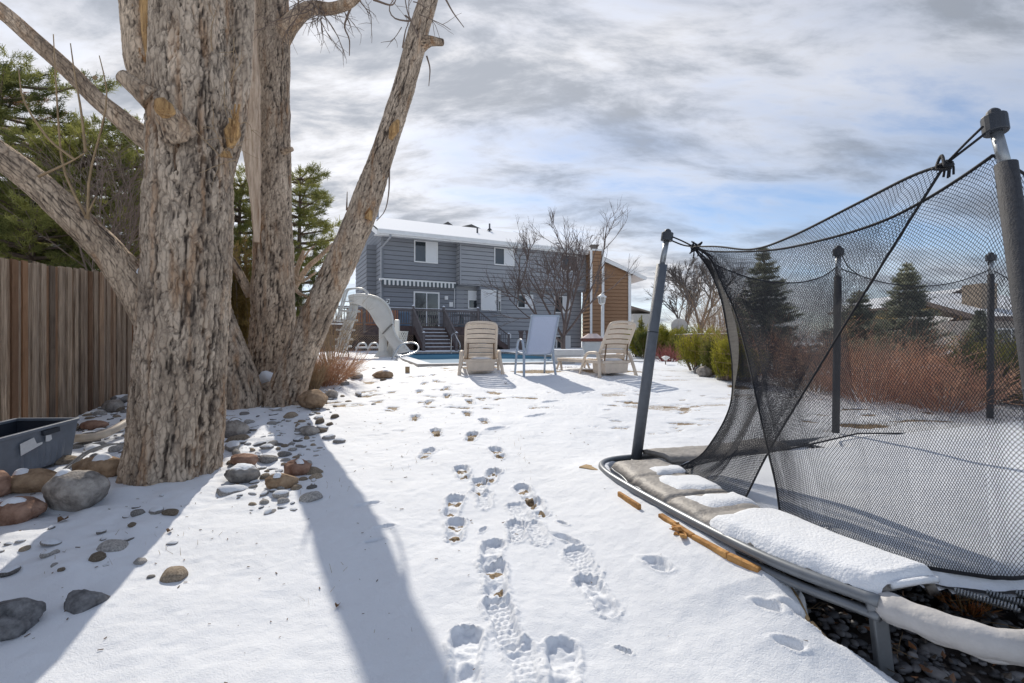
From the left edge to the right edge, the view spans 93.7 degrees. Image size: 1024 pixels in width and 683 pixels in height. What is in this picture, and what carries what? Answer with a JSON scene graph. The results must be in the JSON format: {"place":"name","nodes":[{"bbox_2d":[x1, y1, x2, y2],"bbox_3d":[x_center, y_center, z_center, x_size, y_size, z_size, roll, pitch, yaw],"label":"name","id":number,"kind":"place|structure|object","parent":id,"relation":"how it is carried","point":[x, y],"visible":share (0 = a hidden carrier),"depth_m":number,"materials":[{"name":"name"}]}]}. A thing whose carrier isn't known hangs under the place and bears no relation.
{"place":"outdoors","nodes":[
{"label":"outdoors","id":0,"kind":"place"},
{"bbox_2d":[231,232,251,346],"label":"pine tree","id":1,"kind":"object","parent":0,"point":[240,303],"visible":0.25,"depth_m":8.08,"materials":[{"name":"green plant"}]},
{"bbox_2d":[44,366,895,638],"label":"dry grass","id":2,"kind":"structure","parent":0,"point":[520,453],"depth_m":4.72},
{"bbox_2d":[401,353,551,362],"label":"water","id":3,"kind":"structure","parent":0,"point":[444,358],"depth_m":15.39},
{"bbox_2d":[0,342,1023,682],"bbox_3d":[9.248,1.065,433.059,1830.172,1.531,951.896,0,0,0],"label":"ground","id":4,"kind":"structure","parent":0,"point":[568,570],"depth_m":2.20,"materials":[{"name":"snow"}]},
{"bbox_2d":[0,470,11,496],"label":"boulder","id":5,"kind":"object","parent":4,"relation":"on","point":[5,483],"visible":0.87,"depth_m":3.00,"materials":[{"name":"red stone"}]},
{"bbox_2d":[0,565,20,577],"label":"cobble","id":6,"kind":"object","parent":4,"relation":"on","point":[9,571],"visible":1,"depth_m":2.14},
{"bbox_2d":[0,597,45,641],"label":"boulder","id":7,"kind":"object","parent":4,"relation":"on","point":[19,617],"visible":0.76,"depth_m":1.77,"materials":[{"name":"stone"}]},
{"bbox_2d":[0,496,47,525],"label":"boulder","id":8,"kind":"object","parent":4,"relation":"on","point":[17,510],"visible":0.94,"depth_m":2.66,"materials":[{"name":"red stone"}]},
{"bbox_2d":[11,468,56,493],"bbox_3d":[-3.130,0.913,3.142,0.348,0.172,0.230,0,0,0],"label":"boulder","id":9,"kind":"object","parent":4,"relation":"on","point":[26,480],"visible":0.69,"depth_m":3.07,"materials":[{"name":"beige stone"}]},
{"bbox_2d":[0,417,79,475],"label":"storage tub","id":10,"kind":"object","parent":4,"relation":"on","point":[30,443],"visible":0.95,"depth_m":3.49,"materials":[{"name":"grey plastic"}]},
{"bbox_2d":[39,548,59,558],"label":"cobble","id":11,"kind":"object","parent":4,"relation":"on","point":[48,552],"visible":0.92,"depth_m":2.28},
{"bbox_2d":[40,538,61,545],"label":"cobble","id":12,"kind":"object","parent":4,"relation":"on","point":[50,542],"visible":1,"depth_m":2.37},
{"bbox_2d":[0,43,121,260],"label":"pine tree","id":13,"kind":"object","parent":4,"relation":"on","point":[8,82],"visible":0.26,"depth_m":8.85,"materials":[{"name":"green plant"}]},
{"bbox_2d":[0,258,133,420],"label":"wooden fence","id":14,"kind":"object","parent":4,"relation":"on","point":[66,339],"visible":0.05,"depth_m":4.84,"materials":[{"name":"brown wood"}]},
{"bbox_2d":[53,455,82,464],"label":"cobble","id":15,"kind":"object","parent":4,"relation":"on","point":[65,459],"visible":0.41,"depth_m":3.61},
{"bbox_2d":[0,178,138,269],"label":"pine tree","id":16,"kind":"object","parent":4,"relation":"on","point":[46,222],"visible":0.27,"depth_m":7.25,"materials":[{"name":"green plant"}]},
{"bbox_2d":[0,117,143,271],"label":"bare shrub","id":17,"kind":"object","parent":4,"relation":"on","point":[130,217],"visible":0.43,"depth_m":7.09,"materials":[{"name":"brown plant"}]},
{"bbox_2d":[0,112,144,271],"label":"pine tree","id":18,"kind":"object","parent":4,"relation":"on","point":[65,143],"visible":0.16,"depth_m":8.05,"materials":[{"name":"green plant"}]},
{"bbox_2d":[41,469,110,511],"bbox_3d":[-2.603,0.895,2.876,0.326,0.269,0.252,0,0,22],"label":"boulder","id":19,"kind":"object","parent":4,"relation":"on","point":[68,490],"visible":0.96,"depth_m":2.80,"materials":[{"name":"grey stone"}]},
{"bbox_2d":[64,589,109,614],"bbox_3d":[-1.717,1.045,1.918,0.144,0.103,0.118,0,0,0],"label":"boulder","id":20,"kind":"object","parent":4,"relation":"on","point":[79,601],"visible":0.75,"depth_m":1.90,"materials":[{"name":"stone"}]},
{"bbox_2d":[79,420,108,429],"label":"boulder","id":21,"kind":"object","parent":4,"relation":"on","point":[90,425],"visible":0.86,"depth_m":4.66,"materials":[{"name":"red stone"}]},
{"bbox_2d":[71,453,119,477],"bbox_3d":[-2.884,0.867,3.343,0.342,0.181,0.167,0,0,0],"label":"boulder","id":22,"kind":"object","parent":4,"relation":"on","point":[105,465],"visible":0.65,"depth_m":3.29,"materials":[{"name":"beige stone"}]},
{"bbox_2d":[48,108,142,259],"bbox_3d":[-8.083,-2.094,10.332,2.526,5.615,2.253,0,0,13],"label":"pine tree","id":23,"kind":"object","parent":4,"relation":"on","point":[115,140],"visible":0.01,"depth_m":9.97,"materials":[{"name":"green plant"}]},
{"bbox_2d":[88,551,106,561],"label":"cobble","id":24,"kind":"object","parent":4,"relation":"on","point":[97,556],"visible":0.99,"depth_m":2.24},
{"bbox_2d":[74,419,126,441],"bbox_3d":[-3.640,0.766,4.432,0.230,0.195,0.702,0,0,0],"label":"drain pipe","id":25,"kind":"object","parent":4,"relation":"on","point":[114,429],"visible":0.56,"depth_m":4.16,"materials":[{"name":"beige plastic"}]},
{"bbox_2d":[96,539,128,551],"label":"cobble","id":26,"kind":"object","parent":4,"relation":"on","point":[112,545],"visible":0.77,"depth_m":2.34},
{"bbox_2d":[101,399,123,412],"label":"boulder","id":27,"kind":"object","parent":4,"relation":"on","point":[112,405],"visible":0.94,"depth_m":5.37,"materials":[{"name":"grey stone"}]},
{"bbox_2d":[0,0,265,485],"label":"cottonwood tree","id":28,"kind":"object","parent":4,"relation":"on","point":[183,79],"visible":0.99,"depth_m":3.26,"materials":[{"name":"brown plant"}]},
{"bbox_2d":[160,566,187,582],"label":"cobble","id":29,"kind":"object","parent":4,"relation":"on","point":[174,574],"visible":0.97,"depth_m":2.11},
{"bbox_2d":[216,484,247,496],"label":"cobble","id":30,"kind":"object","parent":4,"relation":"on","point":[224,490],"visible":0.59,"depth_m":3.07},
{"bbox_2d":[224,440,240,451],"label":"cobble","id":31,"kind":"object","parent":4,"relation":"on","point":[229,446],"visible":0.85,"depth_m":3.96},
{"bbox_2d":[225,418,249,437],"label":"boulder","id":32,"kind":"object","parent":4,"relation":"on","point":[235,426],"visible":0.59,"depth_m":4.42,"materials":[{"name":"grey stone"}]},
{"bbox_2d":[224,463,260,482],"bbox_3d":[-1.855,0.905,3.289,0.206,0.138,0.183,0,0,38],"label":"boulder","id":33,"kind":"object","parent":4,"relation":"on","point":[242,473],"visible":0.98,"depth_m":3.24,"materials":[{"name":"grey stone"}]},
{"bbox_2d":[230,453,257,464],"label":"boulder","id":34,"kind":"object","parent":4,"relation":"on","point":[247,458],"visible":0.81,"depth_m":3.53,"materials":[{"name":"red stone"}]},
{"bbox_2d":[226,0,263,409],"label":"cottonwood tree","id":35,"kind":"object","parent":4,"relation":"on","point":[244,389],"visible":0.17,"depth_m":5.90,"materials":[{"name":"brown plant"}]},
{"bbox_2d":[233,163,299,307],"bbox_3d":[-5.336,-1.298,9.521,2.143,4.062,2.201,0,0,22],"label":"pine tree","id":36,"kind":"object","parent":4,"relation":"on","point":[242,226],"visible":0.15,"depth_m":9.21,"materials":[{"name":"green plant"}]},
{"bbox_2d":[258,455,277,462],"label":"cobble","id":37,"kind":"object","parent":4,"relation":"on","point":[267,458],"visible":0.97,"depth_m":3.66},
{"bbox_2d":[272,490,288,497],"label":"cobble","id":38,"kind":"object","parent":4,"relation":"on","point":[280,493],"visible":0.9,"depth_m":3.00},
{"bbox_2d":[265,472,298,488],"bbox_3d":[-1.526,0.927,3.182,0.208,0.136,0.126,0,0,-23],"label":"boulder","id":39,"kind":"object","parent":4,"relation":"on","point":[278,479],"visible":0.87,"depth_m":3.14,"materials":[{"name":"beige stone"}]},
{"bbox_2d":[238,162,341,320],"bbox_3d":[-4.851,-1.560,10.357,2.568,4.549,2.140,0,0,31],"label":"pine tree","id":40,"kind":"object","parent":4,"relation":"on","point":[300,191],"visible":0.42,"depth_m":10.36,"materials":[{"name":"green plant"}]},
{"bbox_2d":[284,458,311,475],"bbox_3d":[-1.539,0.902,3.437,0.190,0.130,0.154,0,0,0],"label":"boulder","id":41,"kind":"object","parent":4,"relation":"on","point":[297,467],"visible":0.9,"depth_m":3.39,"materials":[{"name":"red stone"}]},
{"bbox_2d":[299,425,319,435],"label":"boulder","id":42,"kind":"object","parent":4,"relation":"on","point":[309,430],"visible":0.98,"depth_m":4.47,"materials":[{"name":"grey stone"}]},
{"bbox_2d":[299,491,322,501],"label":"cobble","id":43,"kind":"object","parent":4,"relation":"on","point":[312,496],"visible":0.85,"depth_m":2.96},
{"bbox_2d":[298,389,327,407],"bbox_3d":[-2.340,0.673,5.646,0.341,0.220,0.304,0,0,0],"label":"boulder","id":44,"kind":"object","parent":4,"relation":"on","point":[315,398],"visible":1,"depth_m":5.55,"materials":[{"name":"beige stone"}]},
{"bbox_2d":[308,353,332,389],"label":"dry shrub","id":45,"kind":"object","parent":4,"relation":"on","point":[314,383],"visible":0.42,"depth_m":6.61,"materials":[{"name":"beige plant"}]},
{"bbox_2d":[248,0,411,374],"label":"cottonwood tree","id":46,"kind":"object","parent":4,"relation":"on","point":[272,318],"visible":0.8,"depth_m":6.29,"materials":[{"name":"brown plant"}]},
{"bbox_2d":[318,299,374,362],"bbox_3d":[-4.291,-0.427,11.493,2.277,1.909,2.599,0,0,0],"label":"dry shrub","id":47,"kind":"object","parent":4,"relation":"on","point":[334,336],"visible":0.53,"depth_m":11.50,"materials":[{"name":"beige plant"}]},
{"bbox_2d":[314,336,381,386],"bbox_3d":[-2.847,0.278,7.262,1.695,0.798,1.707,0,0,-30],"label":"dry shrub","id":48,"kind":"object","parent":4,"relation":"on","point":[333,371],"visible":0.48,"depth_m":7.20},
{"bbox_2d":[259,0,463,407],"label":"cottonwood tree","id":49,"kind":"object","parent":4,"relation":"on","point":[286,382],"visible":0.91,"depth_m":5.57,"materials":[{"name":"brown plant"}]},
{"bbox_2d":[294,243,332,296],"bbox_3d":[-3.034,-1.064,7.268,0.877,0.801,0.190,0,0,19],"label":"dead limb","id":50,"kind":"object","parent":49,"relation":"attached to","point":[299,279],"visible":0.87,"depth_m":7.28,"materials":[{"name":"wood"}]},
{"bbox_2d":[332,287,409,356],"bbox_3d":[-4.322,-0.611,15.204,2.717,2.288,0.921,0,0,12],"label":"pool slide","id":51,"kind":"object","parent":4,"relation":"on","point":[381,313],"visible":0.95,"depth_m":14.92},
{"bbox_2d":[372,370,392,378],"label":"boulder","id":52,"kind":"object","parent":4,"relation":"on","point":[385,374],"visible":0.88,"depth_m":7.87,"materials":[{"name":"beige stone"}]},
{"bbox_2d":[0,392,807,682],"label":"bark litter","id":53,"kind":"object","parent":4,"relation":"on","point":[256,543],"visible":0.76,"depth_m":2.49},
{"bbox_2d":[321,305,509,350],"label":"deck","id":54,"kind":"structure","parent":4,"relation":"on","point":[431,338],"depth_m":25.23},
{"bbox_2d":[356,211,589,348],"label":"grey house","id":55,"kind":"structure","parent":4,"relation":"on","point":[401,263],"depth_m":30.04,"materials":[{"name":"wood"}]},
{"bbox_2d":[414,240,437,263],"bbox_3d":[-5.210,-5.430,29.125,1.480,1.329,0.053,0,0,-27],"label":"window","id":56,"kind":"structure","parent":55,"relation":"in","point":[424,251],"depth_m":29.12,"materials":[{"name":"white glass"}]},
{"bbox_2d":[413,291,439,325],"bbox_3d":[-5.178,-1.914,29.141,1.615,2.206,0.053,0,0,-27],"label":"patio door","id":57,"kind":"structure","parent":55,"relation":"in","point":[420,299],"depth_m":29.17,"materials":[{"name":"white glass"}]},
{"bbox_2d":[468,290,476,308],"bbox_3d":[-2.475,-2.647,30.492,0.674,1.154,0.053,0,0,-27],"label":"window","id":58,"kind":"structure","parent":55,"relation":"in","point":[472,300],"depth_m":30.48,"materials":[{"name":"white glass"}]},
{"bbox_2d":[481,289,496,310],"bbox_3d":[-1.469,-2.625,30.437,1.054,1.321,0.053,0,0,-27],"label":"window","id":59,"kind":"structure","parent":55,"relation":"in","point":[488,303],"depth_m":30.44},
{"bbox_2d":[494,247,514,265],"bbox_3d":[-0.481,-5.437,30.819,1.445,1.132,0.053,0,0,-27],"label":"window","id":60,"kind":"structure","parent":55,"relation":"in","point":[502,257],"depth_m":30.80,"materials":[{"name":"white glass"}]},
{"bbox_2d":[517,294,532,308],"bbox_3d":[0.890,-2.686,32.175,1.217,0.931,0.053,0,0,-27],"label":"window","id":61,"kind":"structure","parent":55,"relation":"in","point":[520,304],"depth_m":32.16,"materials":[{"name":"clear glass"}]},
{"bbox_2d":[554,296,570,312],"bbox_3d":[3.555,-2.573,33.508,1.364,1.193,0.053,0,0,-27],"label":"window","id":62,"kind":"structure","parent":55,"relation":"in","point":[564,298],"depth_m":33.54,"materials":[{"name":"white glass"}]},
{"bbox_2d":[556,336,570,347],"bbox_3d":[3.593,0.168,33.527,1.189,1.157,0.053,0,0,-27],"label":"window","id":63,"kind":"structure","parent":55,"relation":"in","point":[567,338],"depth_m":33.65,"materials":[{"name":"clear glass"}]},
{"bbox_2d":[457,321,503,375],"bbox_3d":[-0.629,0.125,9.098,0.837,0.960,1.657,0,0,-7],"label":"sun lounger","id":64,"kind":"object","parent":4,"relation":"on","point":[479,361],"visible":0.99,"depth_m":8.48,"materials":[{"name":"beige plastic"}]},
{"bbox_2d":[396,351,643,366],"bbox_3d":[-1.177,0.657,16.480,5.541,0.385,12.043,0,0,-18],"label":"pool coping","id":65,"kind":"object","parent":4,"relation":"on","point":[416,362],"visible":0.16,"depth_m":10.98,"materials":[{"name":"concrete"}]},
{"bbox_2d":[394,320,407,354],"bbox_3d":[-3.766,-0.125,16.218,0.544,1.226,0.316,0,0,9],"label":"basketball hoop","id":66,"kind":"object","parent":65,"relation":"on","point":[397,328],"visible":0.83,"depth_m":16.20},
{"bbox_2d":[391,342,419,360],"bbox_3d":[-2.981,0.291,13.419,0.779,0.575,0.968,0,0,-23],"label":"grab rail","id":67,"kind":"object","parent":65,"relation":"on","point":[398,357],"visible":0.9,"depth_m":13.55,"materials":[{"name":"metal"}]},
{"bbox_2d":[514,314,559,376],"bbox_3d":[0.431,0.080,8.322,0.630,1.047,0.778,0,0,-19],"label":"sling chair","id":68,"kind":"object","parent":4,"relation":"on","point":[542,333],"visible":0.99,"depth_m":8.11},
{"bbox_2d":[478,197,641,348],"bbox_3d":[1.844,-2.350,18.201,5.573,6.077,6.322,0,0,26],"label":"ornamental tree","id":69,"kind":"object","parent":4,"relation":"on","point":[568,267],"visible":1,"depth_m":17.82,"materials":[{"name":"brown plant"}]},
{"bbox_2d":[551,349,583,363],"bbox_3d":[1.278,0.369,11.300,0.750,0.372,0.680,0,0,0],"label":"storage bench","id":70,"kind":"object","parent":4,"relation":"on","point":[559,353],"visible":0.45,"depth_m":10.96,"materials":[{"name":"white plastic"}]},
{"bbox_2d":[581,334,602,356],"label":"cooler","id":71,"kind":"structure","parent":4,"relation":"on","point":[591,342],"depth_m":14.00,"materials":[{"name":"white plastic"}]},
{"bbox_2d":[556,321,637,377],"bbox_3d":[1.492,0.135,8.657,0.830,0.960,1.657,0,0,-26],"label":"sun lounger","id":72,"kind":"object","parent":4,"relation":"on","point":[617,362],"visible":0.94,"depth_m":8.13,"materials":[{"name":"beige plastic"}]},
{"bbox_2d":[597,293,605,354],"bbox_3d":[3.183,-0.512,17.000,0.333,2.423,0.333,0,0,-23],"label":"lamp post","id":73,"kind":"object","parent":4,"relation":"on","point":[602,298],"visible":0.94,"depth_m":16.96,"materials":[{"name":"white metal"}]},
{"bbox_2d":[582,244,646,344],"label":"brown house","id":74,"kind":"structure","parent":4,"relation":"on","point":[617,306],"depth_m":33.74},
{"bbox_2d":[618,491,640,509],"bbox_3d":[0.657,0.901,2.697,0.020,0.050,0.239,0,0,-15],"label":"timber edging","id":75,"kind":"object","parent":4,"relation":"on","point":[630,501],"visible":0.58,"depth_m":2.67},
{"bbox_2d":[624,324,647,356],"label":"juniper","id":76,"kind":"object","parent":4,"relation":"on","point":[632,347],"visible":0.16,"depth_m":15.33,"materials":[{"name":"green plant"}]},
{"bbox_2d":[631,306,649,329],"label":"house","id":77,"kind":"structure","parent":4,"relation":"on","point":[636,313],"depth_m":60.00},
{"bbox_2d":[632,330,662,357],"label":"juniper","id":78,"kind":"object","parent":4,"relation":"on","point":[640,341],"visible":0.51,"depth_m":14.02,"materials":[{"name":"green plant"}]},
{"bbox_2d":[658,324,675,354],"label":"juniper","id":79,"kind":"object","parent":4,"relation":"on","point":[665,336],"visible":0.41,"depth_m":14.63,"materials":[{"name":"green plant"}]},
{"bbox_2d":[655,343,684,361],"bbox_3d":[3.947,0.206,12.020,1.336,0.643,1.219,0,0,34],"label":"red twig dogwood","id":80,"kind":"object","parent":4,"relation":"on","point":[669,353],"visible":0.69,"depth_m":11.86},
{"bbox_2d":[664,335,688,359],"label":"juniper","id":81,"kind":"object","parent":4,"relation":"on","point":[672,344],"visible":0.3,"depth_m":12.78,"materials":[{"name":"green plant"}]},
{"bbox_2d":[669,522,686,538],"bbox_3d":[0.793,0.900,2.291,0.060,0.047,0.169,0,0,0],"label":"splintered wood","id":82,"kind":"object","parent":4,"relation":"on","point":[681,533],"visible":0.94,"depth_m":2.27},
{"bbox_2d":[643,258,715,332],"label":"bare tree","id":83,"kind":"object","parent":4,"relation":"on","point":[672,309],"visible":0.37,"depth_m":29.07,"materials":[{"name":"brown plant"}]},
{"bbox_2d":[672,327,713,370],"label":"mugo pine","id":84,"kind":"object","parent":4,"relation":"on","point":[690,356],"visible":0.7,"depth_m":9.01,"materials":[{"name":"green plant"}]},
{"bbox_2d":[696,366,711,376],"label":"boulder","id":85,"kind":"object","parent":4,"relation":"on","point":[703,371],"visible":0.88,"depth_m":8.18,"materials":[{"name":"grey stone"}]},
{"bbox_2d":[664,253,750,331],"bbox_3d":[10.687,-2.200,26.915,5.067,5.735,5.213,0,0,27],"label":"bare tree","id":86,"kind":"object","parent":4,"relation":"on","point":[676,281],"visible":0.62,"depth_m":26.98,"materials":[{"name":"brown plant"}]},
{"bbox_2d":[658,513,760,572],"bbox_3d":[0.865,0.931,2.196,0.061,0.089,0.606,0,0,-22],"label":"timber edging","id":87,"kind":"object","parent":4,"relation":"on","point":[734,558],"visible":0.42,"depth_m":2.08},
{"bbox_2d":[695,335,727,375],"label":"mugo pine","id":88,"kind":"object","parent":4,"relation":"on","point":[705,358],"visible":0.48,"depth_m":8.23,"materials":[{"name":"green plant"}]},
{"bbox_2d":[661,263,788,332],"bbox_3d":[8.706,-1.462,20.080,5.312,3.947,5.535,0,0,0],"label":"russet tree","id":89,"kind":"object","parent":4,"relation":"on","point":[713,317],"visible":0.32,"depth_m":19.96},
{"bbox_2d":[709,332,742,379],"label":"mugo pine","id":90,"kind":"object","parent":4,"relation":"on","point":[725,372],"visible":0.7,"depth_m":7.69,"materials":[{"name":"green plant"}]},
{"bbox_2d":[725,247,812,352],"bbox_3d":[6.803,-0.941,12.943,2.109,3.291,2.337,0,0,0],"label":"spruce tree","id":91,"kind":"object","parent":4,"relation":"on","point":[764,278],"visible":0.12,"depth_m":12.80,"materials":[{"name":"green plant"}]},
{"bbox_2d":[690,304,867,376],"bbox_3d":[4.489,0.027,8.304,2.865,1.264,2.810,0,0,-19],"label":"twiggy shrub","id":92,"kind":"object","parent":4,"relation":"on","point":[715,335],"visible":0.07,"depth_m":7.97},
{"bbox_2d":[791,587,825,636],"bbox_3d":[1.146,1.066,1.658,0.097,0.227,0.553,0,0,-19],"label":"timber edging","id":93,"kind":"object","parent":4,"relation":"on","point":[807,618],"visible":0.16,"depth_m":1.75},
{"bbox_2d":[598,108,1023,676],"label":"trampoline","id":94,"kind":"object","parent":4,"relation":"on","point":[870,521],"visible":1,"depth_m":2.15,"materials":[{"name":"fabric"}]},
{"bbox_2d":[717,318,926,392],"bbox_3d":[4.431,0.164,6.913,2.681,1.397,2.762,0,0,0],"label":"twiggy shrub","id":95,"kind":"object","parent":4,"relation":"on","point":[831,359],"visible":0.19,"depth_m":6.60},
{"bbox_2d":[819,290,885,352],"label":"spruce tree","id":96,"kind":"object","parent":4,"relation":"on","point":[861,321],"visible":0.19,"depth_m":16.74,"materials":[{"name":"green plant"}]},
{"bbox_2d":[755,312,956,383],"bbox_3d":[5.132,0.149,7.381,3.055,1.280,2.799,0,0,-44],"label":"twiggy shrub","id":97,"kind":"object","parent":4,"relation":"on","point":[881,351],"visible":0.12,"depth_m":6.86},
{"bbox_2d":[776,325,999,403],"bbox_3d":[4.492,0.235,5.952,2.235,1.073,2.150,0,0,17],"label":"twiggy shrub","id":98,"kind":"object","parent":4,"relation":"on","point":[932,357],"visible":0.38,"depth_m":5.83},
{"bbox_2d":[759,561,1023,682],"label":"pebbles","id":99,"kind":"object","parent":4,"relation":"on","point":[925,653],"visible":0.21,"depth_m":1.80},
{"bbox_2d":[764,563,1023,682],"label":"leaf litter","id":100,"kind":"object","parent":4,"relation":"on","point":[952,675],"visible":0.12,"depth_m":1.77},
{"bbox_2d":[831,288,961,331],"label":"ochre house","id":101,"kind":"structure","parent":4,"relation":"on","point":[943,314],"depth_m":30.11,"materials":[{"name":"stone"}]},
{"bbox_2d":[857,262,963,357],"bbox_3d":[11.176,-0.771,13.499,2.121,2.948,2.299,0,0,0],"label":"spruce tree","id":102,"kind":"object","parent":4,"relation":"on","point":[898,305],"visible":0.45,"depth_m":13.29,"materials":[{"name":"green plant"}]},
{"bbox_2d":[804,590,1019,659],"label":"fallen twigs","id":103,"kind":"object","parent":4,"relation":"on","point":[960,599],"visible":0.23,"depth_m":2.00,"materials":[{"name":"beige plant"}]},
{"bbox_2d":[830,346,1020,400],"bbox_3d":[5.454,0.421,6.263,2.627,0.845,2.636,0,0,0],"label":"twiggy shrub","id":104,"kind":"object","parent":4,"relation":"on","point":[929,380],"visible":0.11,"depth_m":5.92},
{"bbox_2d":[851,336,1021,413],"bbox_3d":[5.074,0.359,5.539,1.922,1.036,1.858,0,0,-21],"label":"twiggy shrub","id":105,"kind":"object","parent":4,"relation":"on","point":[928,403],"visible":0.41,"depth_m":5.39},
{"bbox_2d":[879,283,1014,347],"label":"cream house","id":106,"kind":"structure","parent":4,"relation":"on","point":[967,308],"depth_m":25.30,"materials":[{"name":"stone"}]},
{"bbox_2d":[934,591,1001,617],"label":"heath plant","id":107,"kind":"object","parent":4,"relation":"on","point":[972,609],"visible":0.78,"depth_m":2.03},
{"bbox_2d":[949,310,1001,351],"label":"spruce tree","id":108,"kind":"object","parent":4,"relation":"on","point":[977,329],"visible":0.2,"depth_m":16.92,"materials":[{"name":"green plant"}]},
{"bbox_2d":[939,330,1017,373],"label":"juniper","id":109,"kind":"object","parent":4,"relation":"on","point":[976,345],"visible":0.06,"depth_m":6.88,"materials":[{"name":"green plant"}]},
{"bbox_2d":[945,332,1023,405],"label":"juniper","id":110,"kind":"object","parent":4,"relation":"on","point":[979,355],"visible":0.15,"depth_m":5.77,"materials":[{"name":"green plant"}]},
{"bbox_2d":[0,0,1023,341],"label":"sky","id":111,"kind":"structure","parent":0,"point":[745,124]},
{"bbox_2d":[671,318,687,330],"bbox_3d":[6.608,-0.212,19.018,0.660,1.400,0.123,0,0,0],"label":"satellite dish","id":112,"kind":"object","parent":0,"point":[675,323],"visible":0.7,"depth_m":19.02,"materials":[{"name":"metal"}]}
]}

